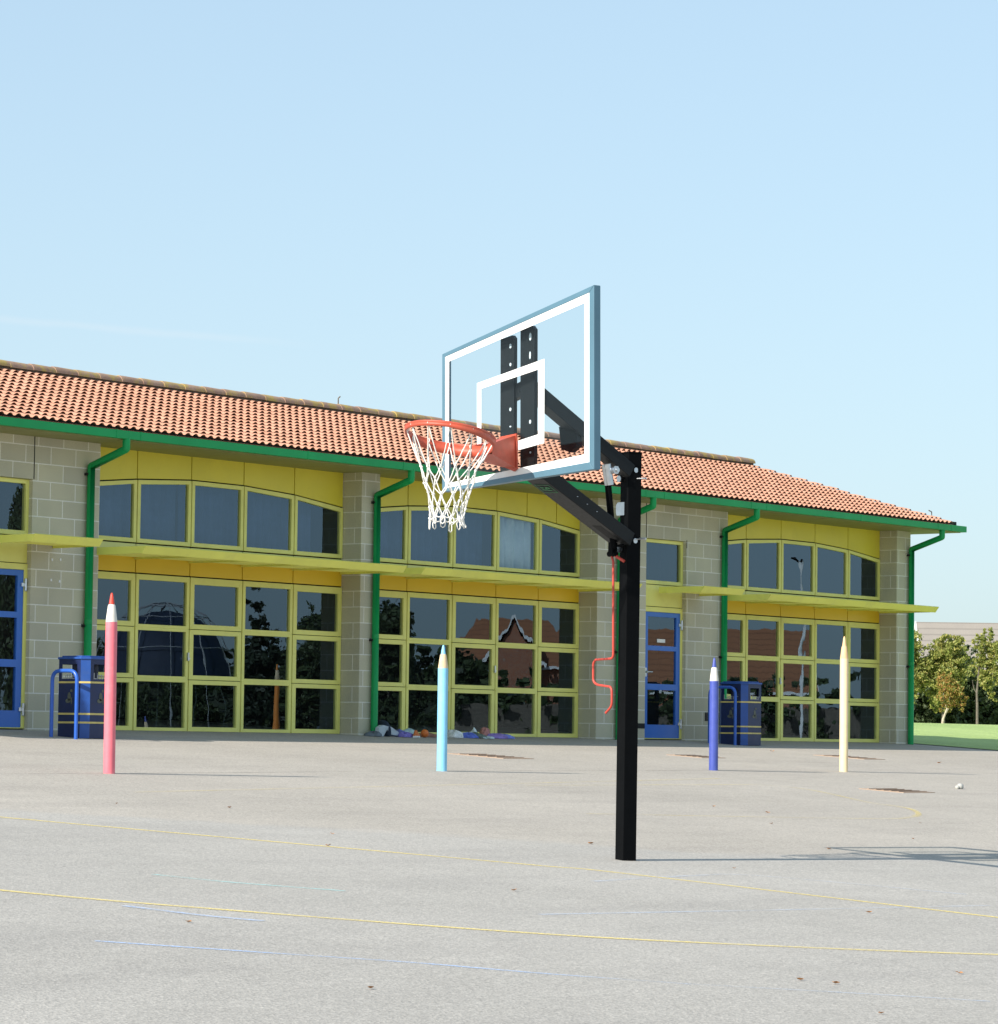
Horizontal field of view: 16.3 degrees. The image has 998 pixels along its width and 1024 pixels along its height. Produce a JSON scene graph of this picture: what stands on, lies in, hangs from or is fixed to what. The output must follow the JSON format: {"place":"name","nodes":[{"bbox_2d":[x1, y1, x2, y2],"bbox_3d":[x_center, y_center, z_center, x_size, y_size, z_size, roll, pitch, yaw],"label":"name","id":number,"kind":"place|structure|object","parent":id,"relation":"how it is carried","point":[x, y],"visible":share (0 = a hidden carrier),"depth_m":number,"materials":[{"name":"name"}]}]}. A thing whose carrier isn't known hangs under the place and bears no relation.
{"place":"outdoors","nodes":[
{"label":"outdoors","id":0,"kind":"place"},
{"bbox_2d":[395,732,412,736],"bbox_3d":[-1.365,3.189,49.816,0.206,0.083,0.287,-1,-4,30],"label":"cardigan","id":1,"kind":"object","parent":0,"point":[404,734],"visible":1,"depth_m":49.74,"materials":[{"name":"fabric"}]},
{"bbox_2d":[403,728,413,733],"bbox_3d":[-1.326,3.178,50.188,0.402,0.130,0.240,3,-4,-28],"label":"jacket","id":2,"kind":"object","parent":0,"point":[409,730],"visible":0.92,"depth_m":50.13,"materials":[{"name":"fabric"}]},
{"bbox_2d":[413,730,419,737],"bbox_3d":[-1.177,3.188,49.937,0.085,0.105,0.265,0,-4,9],"label":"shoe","id":3,"kind":"object","parent":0,"point":[416,734],"visible":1,"depth_m":49.82,"materials":[{"name":"orange paint"}]},
{"bbox_2d":[419,732,436,736],"bbox_3d":[-1.058,3.232,50.458,0.457,0.073,0.215,3,-4,-27],"label":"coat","id":4,"kind":"object","parent":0,"point":[432,735],"visible":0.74,"depth_m":50.41,"materials":[{"name":"fabric"}]},
{"bbox_2d":[447,729,463,737],"bbox_3d":[-0.691,3.241,50.857,0.314,0.122,0.283,-1,-4,24],"label":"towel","id":5,"kind":"object","parent":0,"point":[453,733],"visible":0.85,"depth_m":50.77,"materials":[{"name":"fabric"}]},
{"bbox_2d":[463,732,478,737],"bbox_3d":[-0.456,3.275,51.038,0.313,0.092,0.213,4,-5,-41],"label":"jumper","id":6,"kind":"object","parent":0,"point":[469,735],"visible":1,"depth_m":50.99,"materials":[{"name":"fabric"}]},
{"bbox_2d":[0,719,997,1023],"bbox_3d":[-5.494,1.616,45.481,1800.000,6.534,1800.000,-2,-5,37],"label":"playground","id":7,"kind":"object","parent":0,"point":[822,829],"visible":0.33,"depth_m":23.52,"materials":[{"name":"asphalt"}]},
{"bbox_2d":[49,669,78,738],"bbox_3d":[-5.298,2.383,42.526,0.468,0.924,0.048,-2,-5,37],"label":"bike rail","id":8,"kind":"object","parent":7,"relation":"on","point":[56,671],"visible":0.91,"depth_m":42.52,"materials":[{"name":"blue metal"}]},
{"bbox_2d":[58,656,104,738],"bbox_3d":[-5.112,2.297,43.085,0.570,1.012,0.570,-2,-5,37],"label":"litter bin","id":9,"kind":"object","parent":7,"relation":"on","point":[91,706],"visible":0.87,"depth_m":42.84,"materials":[{"name":"blue plastic"}]},
{"bbox_2d":[103,593,116,773],"bbox_3d":[-3.873,1.743,34.803,0.119,1.860,0.119,-2,-5,37],"label":"pencil bollard","id":10,"kind":"object","parent":7,"relation":"on","point":[110,693],"visible":0.92,"depth_m":34.76,"materials":[{"name":"pink paint"}]},
{"bbox_2d":[97,940,541,973],"bbox_3d":[-0.551,2.288,17.723,3.056,0.159,0.120,0,-4,7],"label":"chalk line","id":11,"kind":"object","parent":7,"relation":"on","point":[269,952],"visible":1,"depth_m":17.82,"materials":[{"name":"blue"}]},
{"bbox_2d":[364,731,381,736],"bbox_3d":[-1.772,3.152,49.434,0.250,0.083,0.241,0,-4,15],"label":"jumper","id":12,"kind":"object","parent":7,"relation":"on","point":[374,733],"visible":1,"depth_m":49.35,"materials":[{"name":"fabric"}]},
{"bbox_2d":[378,720,390,735],"bbox_3d":[-1.670,3.086,49.708,0.440,0.238,0.115,-3,-5,44],"label":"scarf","id":13,"kind":"object","parent":7,"relation":"on","point":[385,723],"visible":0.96,"depth_m":49.61,"materials":[{"name":"fabric"}]},
{"bbox_2d":[375,725,398,735],"bbox_3d":[-1.568,3.125,49.638,0.070,0.161,0.544,-2,-5,37],"label":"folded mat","id":14,"kind":"object","parent":7,"relation":"on","point":[382,729],"visible":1,"depth_m":49.51,"materials":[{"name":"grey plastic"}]},
{"bbox_2d":[420,729,428,737],"bbox_3d":[-1.068,3.193,50.145,0.120,0.120,0.120,-2,-5,37],"label":"ball","id":15,"kind":"object","parent":7,"relation":"on","point":[424,733],"visible":1,"depth_m":50.10,"materials":[{"name":"orange rubber"}]},
{"bbox_2d":[437,645,447,770],"bbox_3d":[-0.643,2.273,39.790,0.120,1.495,0.120,-2,-5,37],"label":"pencil bollard","id":16,"kind":"object","parent":7,"relation":"on","point":[442,714],"visible":0.96,"depth_m":39.74,"materials":[{"name":"blue wood"}]},
{"bbox_2d":[472,732,486,737],"bbox_3d":[-0.378,3.286,51.266,0.232,0.097,0.416,3,-5,-34],"label":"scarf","id":17,"kind":"object","parent":7,"relation":"on","point":[479,735],"visible":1,"depth_m":51.15,"materials":[{"name":"fabric"}]},
{"bbox_2d":[0,360,966,744],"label":"school building","id":18,"kind":"structure","parent":7,"relation":"on","point":[776,586],"depth_m":51.25,"materials":[{"name":"beige brick"}]},
{"bbox_2d":[0,569,27,726],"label":"door","id":19,"kind":"structure","parent":18,"relation":"in","point":[8,718],"depth_m":44.21,"materials":[{"name":"blue paint"}]},
{"bbox_2d":[0,477,28,534],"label":"window","id":20,"kind":"structure","parent":18,"relation":"in","point":[25,487],"depth_m":44.41,"materials":[{"name":"yellow metal"}]},
{"bbox_2d":[99,480,136,541],"bbox_3d":[-5.159,-0.031,46.023,0.063,0.835,1.045,-2,-5,37],"label":"window","id":21,"kind":"structure","parent":18,"relation":"in","point":[133,515],"depth_m":46.37,"materials":[{"name":"yellow metal"}]},
{"bbox_2d":[99,484,175,540],"bbox_3d":[-4.888,0.082,46.746,0.080,1.300,1.650,-2,-5,37],"label":"curtain","id":22,"kind":"object","parent":18,"relation":"hanging from","point":[157,518],"visible":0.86,"depth_m":46.89,"materials":[{"name":"blue fabric"}]},
{"bbox_2d":[136,480,191,546],"bbox_3d":[-4.511,0.004,46.865,0.063,0.894,1.045,-2,-5,37],"label":"window","id":23,"kind":"structure","parent":18,"relation":"in","point":[188,488],"depth_m":46.95,"materials":[{"name":"yellow metal"}]},
{"bbox_2d":[190,481,243,550],"bbox_3d":[-3.863,0.069,47.705,0.063,0.894,1.045,-2,-5,37],"label":"window","id":24,"kind":"structure","parent":18,"relation":"in","point":[239,547],"depth_m":47.79,"materials":[{"name":"yellow metal"}]},
{"bbox_2d":[177,485,310,551],"bbox_3d":[-3.531,0.222,48.568,0.084,1.300,2.703,-2,-5,37],"label":"curtain","id":25,"kind":"object","parent":18,"relation":"hanging from","point":[216,513],"visible":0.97,"depth_m":48.51,"materials":[{"name":"blue fabric"}]},
{"bbox_2d":[243,486,293,554],"bbox_3d":[-3.215,0.136,48.546,0.063,0.890,1.045,-2,-5,37],"label":"window","id":26,"kind":"structure","parent":18,"relation":"in","point":[290,551],"depth_m":48.61,"materials":[{"name":"yellow metal"}]},
{"bbox_2d":[293,496,342,558],"bbox_3d":[-2.568,0.229,49.384,0.063,0.833,1.045,-2,-5,37],"label":"window","id":27,"kind":"structure","parent":18,"relation":"in","point":[339,510],"depth_m":49.43,"materials":[{"name":"yellow metal"}]},
{"bbox_2d":[380,506,407,563],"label":"window","id":28,"kind":"structure","parent":18,"relation":"in","point":[404,509],"depth_m":50.90,"materials":[{"name":"yellow metal"}]},
{"bbox_2d":[407,506,452,566],"bbox_3d":[-1.026,0.353,51.386,0.063,0.894,1.045,-2,-5,37],"label":"window","id":29,"kind":"structure","parent":18,"relation":"in","point":[449,563],"depth_m":51.39,"materials":[{"name":"yellow metal"}]},
{"bbox_2d":[380,510,481,565],"bbox_3d":[-1.131,0.460,51.649,0.084,1.300,2.889,-2,-5,37],"label":"curtain","id":30,"kind":"object","parent":18,"relation":"hanging from","point":[427,544],"visible":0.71,"depth_m":51.76,"materials":[{"name":"blue fabric"}]},
{"bbox_2d":[453,507,496,569],"bbox_3d":[-0.378,0.417,52.226,0.063,0.894,1.045,-2,-5,37],"label":"window","id":31,"kind":"structure","parent":18,"relation":"in","point":[494,513],"depth_m":52.43,"materials":[{"name":"yellow metal"}]},
{"bbox_2d":[499,516,530,568],"bbox_3d":[0.201,0.471,53.121,0.084,0.990,1.020,-2,-5,37],"label":"curtain","id":32,"kind":"object","parent":18,"relation":"hanging from","point":[515,544],"visible":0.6,"depth_m":53.22,"materials":[{"name":"blue fabric"}]},
{"bbox_2d":[496,512,538,573],"bbox_3d":[0.270,0.484,53.067,0.063,0.890,1.045,-2,-5,37],"label":"window","id":33,"kind":"structure","parent":18,"relation":"in","point":[535,570],"depth_m":53.15,"materials":[{"name":"yellow metal"}]},
{"bbox_2d":[539,520,579,576],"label":"window","id":34,"kind":"structure","parent":18,"relation":"in","point":[577,533],"depth_m":53.95,"materials":[{"name":"yellow metal"}]},
{"bbox_2d":[645,612,682,737],"bbox_3d":[2.613,2.611,55.510,0.111,1.994,1.048,-2,-5,37],"label":"door","id":35,"kind":"structure","parent":18,"relation":"in","point":[651,731],"depth_m":55.63,"materials":[{"name":"blue paint"}]},
{"bbox_2d":[646,538,682,585],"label":"window","id":36,"kind":"structure","parent":18,"relation":"in","point":[679,582],"depth_m":55.89,"materials":[{"name":"yellow metal"}]},
{"bbox_2d":[728,540,745,589],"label":"window","id":37,"kind":"structure","parent":18,"relation":"in","point":[743,542],"depth_m":57.96,"materials":[{"name":"yellow metal"}]},
{"bbox_2d":[746,540,780,592],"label":"window","id":38,"kind":"structure","parent":18,"relation":"in","point":[778,542],"depth_m":58.60,"materials":[{"name":"yellow metal"}]},
{"bbox_2d":[781,540,814,594],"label":"window","id":39,"kind":"structure","parent":18,"relation":"in","point":[812,545],"depth_m":59.45,"materials":[{"name":"yellow metal"}]},
{"bbox_2d":[815,543,847,597],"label":"window","id":40,"kind":"structure","parent":18,"relation":"in","point":[845,552],"depth_m":60.31,"materials":[{"name":"yellow metal"}]},
{"bbox_2d":[848,550,879,599],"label":"window","id":41,"kind":"structure","parent":18,"relation":"in","point":[877,574],"depth_m":61.07,"materials":[{"name":"yellow metal"}]},
{"bbox_2d":[479,727,489,735],"bbox_3d":[-0.221,3.272,51.588,0.158,0.162,0.171,-2,-5,32],"label":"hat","id":42,"kind":"object","parent":7,"relation":"on","point":[484,731],"visible":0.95,"depth_m":51.57,"materials":[{"name":"fabric"}]},
{"bbox_2d":[448,753,533,758],"bbox_3d":[-0.105,3.143,44.783,0.900,0.061,0.650,-2,-5,37],"label":"drain cover","id":43,"kind":"object","parent":7,"relation":"on","point":[492,756],"visible":1,"depth_m":44.67,"materials":[{"name":"metal"}]},
{"bbox_2d":[487,733,507,738],"bbox_3d":[-0.072,3.319,51.540,0.423,0.081,0.195,0,-4,16],"label":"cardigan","id":44,"kind":"object","parent":7,"relation":"on","point":[499,735],"visible":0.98,"depth_m":51.50,"materials":[{"name":"fabric"}]},
{"bbox_2d":[0,889,997,954],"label":"court line","id":45,"kind":"object","parent":7,"relation":"on","point":[432,925],"visible":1,"depth_m":20.01,"materials":[{"name":"yellow paint"}]},
{"bbox_2d":[3,817,997,917],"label":"court line","id":46,"kind":"object","parent":7,"relation":"on","point":[528,864],"visible":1,"depth_m":25.32,"materials":[{"name":"yellow paint"}]},
{"bbox_2d":[404,285,646,860],"bbox_3d":[0.184,0.626,26.044,1.578,4.456,1.704,0,-4,14],"label":"basketball hoop","id":47,"kind":"object","parent":7,"relation":"on","point":[536,398],"visible":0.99,"depth_m":26.28,"materials":[{"name":"black metal"}]},
{"bbox_2d":[666,754,722,757],"bbox_3d":[2.772,3.448,49.088,0.600,0.044,0.600,-2,-5,37],"label":"drain cover","id":48,"kind":"object","parent":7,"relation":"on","point":[698,756],"visible":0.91,"depth_m":48.99,"materials":[{"name":"metal"}]},
{"bbox_2d":[709,658,718,770],"bbox_3d":[2.749,2.625,44.666,0.120,1.500,0.120,-2,-5,37],"label":"pencil bollard","id":49,"kind":"object","parent":7,"relation":"on","point":[713,721],"visible":0.92,"depth_m":44.62,"materials":[{"name":"blue paint"}]},
{"bbox_2d":[708,686,736,744],"bbox_3d":[3.532,3.264,55.221,0.538,1.004,0.048,-2,-5,37],"label":"bike rail","id":50,"kind":"object","parent":7,"relation":"on","point":[735,712],"visible":0.52,"depth_m":55.07,"materials":[{"name":"blue metal"}]},
{"bbox_2d":[719,681,761,745],"bbox_3d":[3.836,3.217,55.496,0.570,1.012,0.570,-2,-5,37],"label":"litter bin","id":51,"kind":"object","parent":7,"relation":"on","point":[748,720],"visible":0.99,"depth_m":55.28,"materials":[{"name":"blue plastic"}]},
{"bbox_2d":[839,636,848,771],"bbox_3d":[4.630,2.618,46.851,0.117,1.875,0.117,-2,-5,37],"label":"pencil bollard","id":52,"kind":"object","parent":7,"relation":"on","point":[843,750],"visible":0.9,"depth_m":46.80,"materials":[{"name":"beige paint"}]},
{"bbox_2d":[817,755,884,759],"bbox_3d":[5.274,3.707,52.579,0.900,0.061,0.600,-2,-5,37],"label":"drain cover","id":53,"kind":"object","parent":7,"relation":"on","point":[864,758],"visible":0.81,"depth_m":52.45,"materials":[{"name":"metal"}]},
{"bbox_2d":[859,788,934,792],"bbox_3d":[4.761,3.343,41.762,0.620,0.045,0.730,-2,-5,37],"label":"drain cover","id":54,"kind":"object","parent":7,"relation":"on","point":[897,790],"visible":1,"depth_m":41.65,"materials":[{"name":"metal"}]},
{"bbox_2d":[955,784,963,788],"bbox_3d":[5.739,3.424,43.447,0.095,0.068,0.169,-2,-5,37],"label":"crumpled paper","id":55,"kind":"object","parent":7,"relation":"on","point":[959,786],"visible":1,"depth_m":43.40,"materials":[{"name":"white paper"}]},
{"bbox_2d":[0,0,997,623],"label":"sky","id":56,"kind":"structure","parent":0,"point":[783,214],"materials":[{"name":"blue"}]},
{"bbox_2d":[914,723,997,749],"bbox_3d":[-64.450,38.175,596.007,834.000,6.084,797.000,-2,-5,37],"label":"lawn","id":57,"kind":"structure","parent":0,"point":[981,736],"depth_m":68.94,"materials":[{"name":"green plant"}]},
{"bbox_2d":[914,630,935,703],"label":"tree","id":58,"kind":"object","parent":57,"relation":"on","point":[920,678],"visible":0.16,"depth_m":157.10,"materials":[{"name":"green plant"}]},
{"bbox_2d":[918,633,975,722],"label":"tree","id":59,"kind":"object","parent":57,"relation":"on","point":[946,657],"visible":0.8,"depth_m":157.39,"materials":[{"name":"green plant"}]},
{"bbox_2d":[935,671,968,722],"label":"tree","id":60,"kind":"object","parent":57,"relation":"on","point":[953,692],"visible":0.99,"depth_m":150.03,"materials":[{"name":"green plant"}]},
{"bbox_2d":[914,669,997,724],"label":"hedge","id":61,"kind":"object","parent":57,"relation":"on","point":[925,713],"visible":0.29,"depth_m":160.92,"materials":[{"name":"green plant"}]},
{"bbox_2d":[914,621,997,685],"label":"house","id":62,"kind":"structure","parent":57,"relation":"on","point":[930,631],"depth_m":184.46,"materials":[{"name":"beige brick"}]},
{"bbox_2d":[946,644,997,720],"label":"tree","id":63,"kind":"object","parent":57,"relation":"on","point":[959,714],"visible":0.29,"depth_m":160.96,"materials":[{"name":"green plant"}]},
{"bbox_2d":[967,627,997,723],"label":"tree","id":64,"kind":"object","parent":57,"relation":"on","point":[988,661],"visible":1,"depth_m":150.09,"materials":[{"name":"green plant"}]}
]}

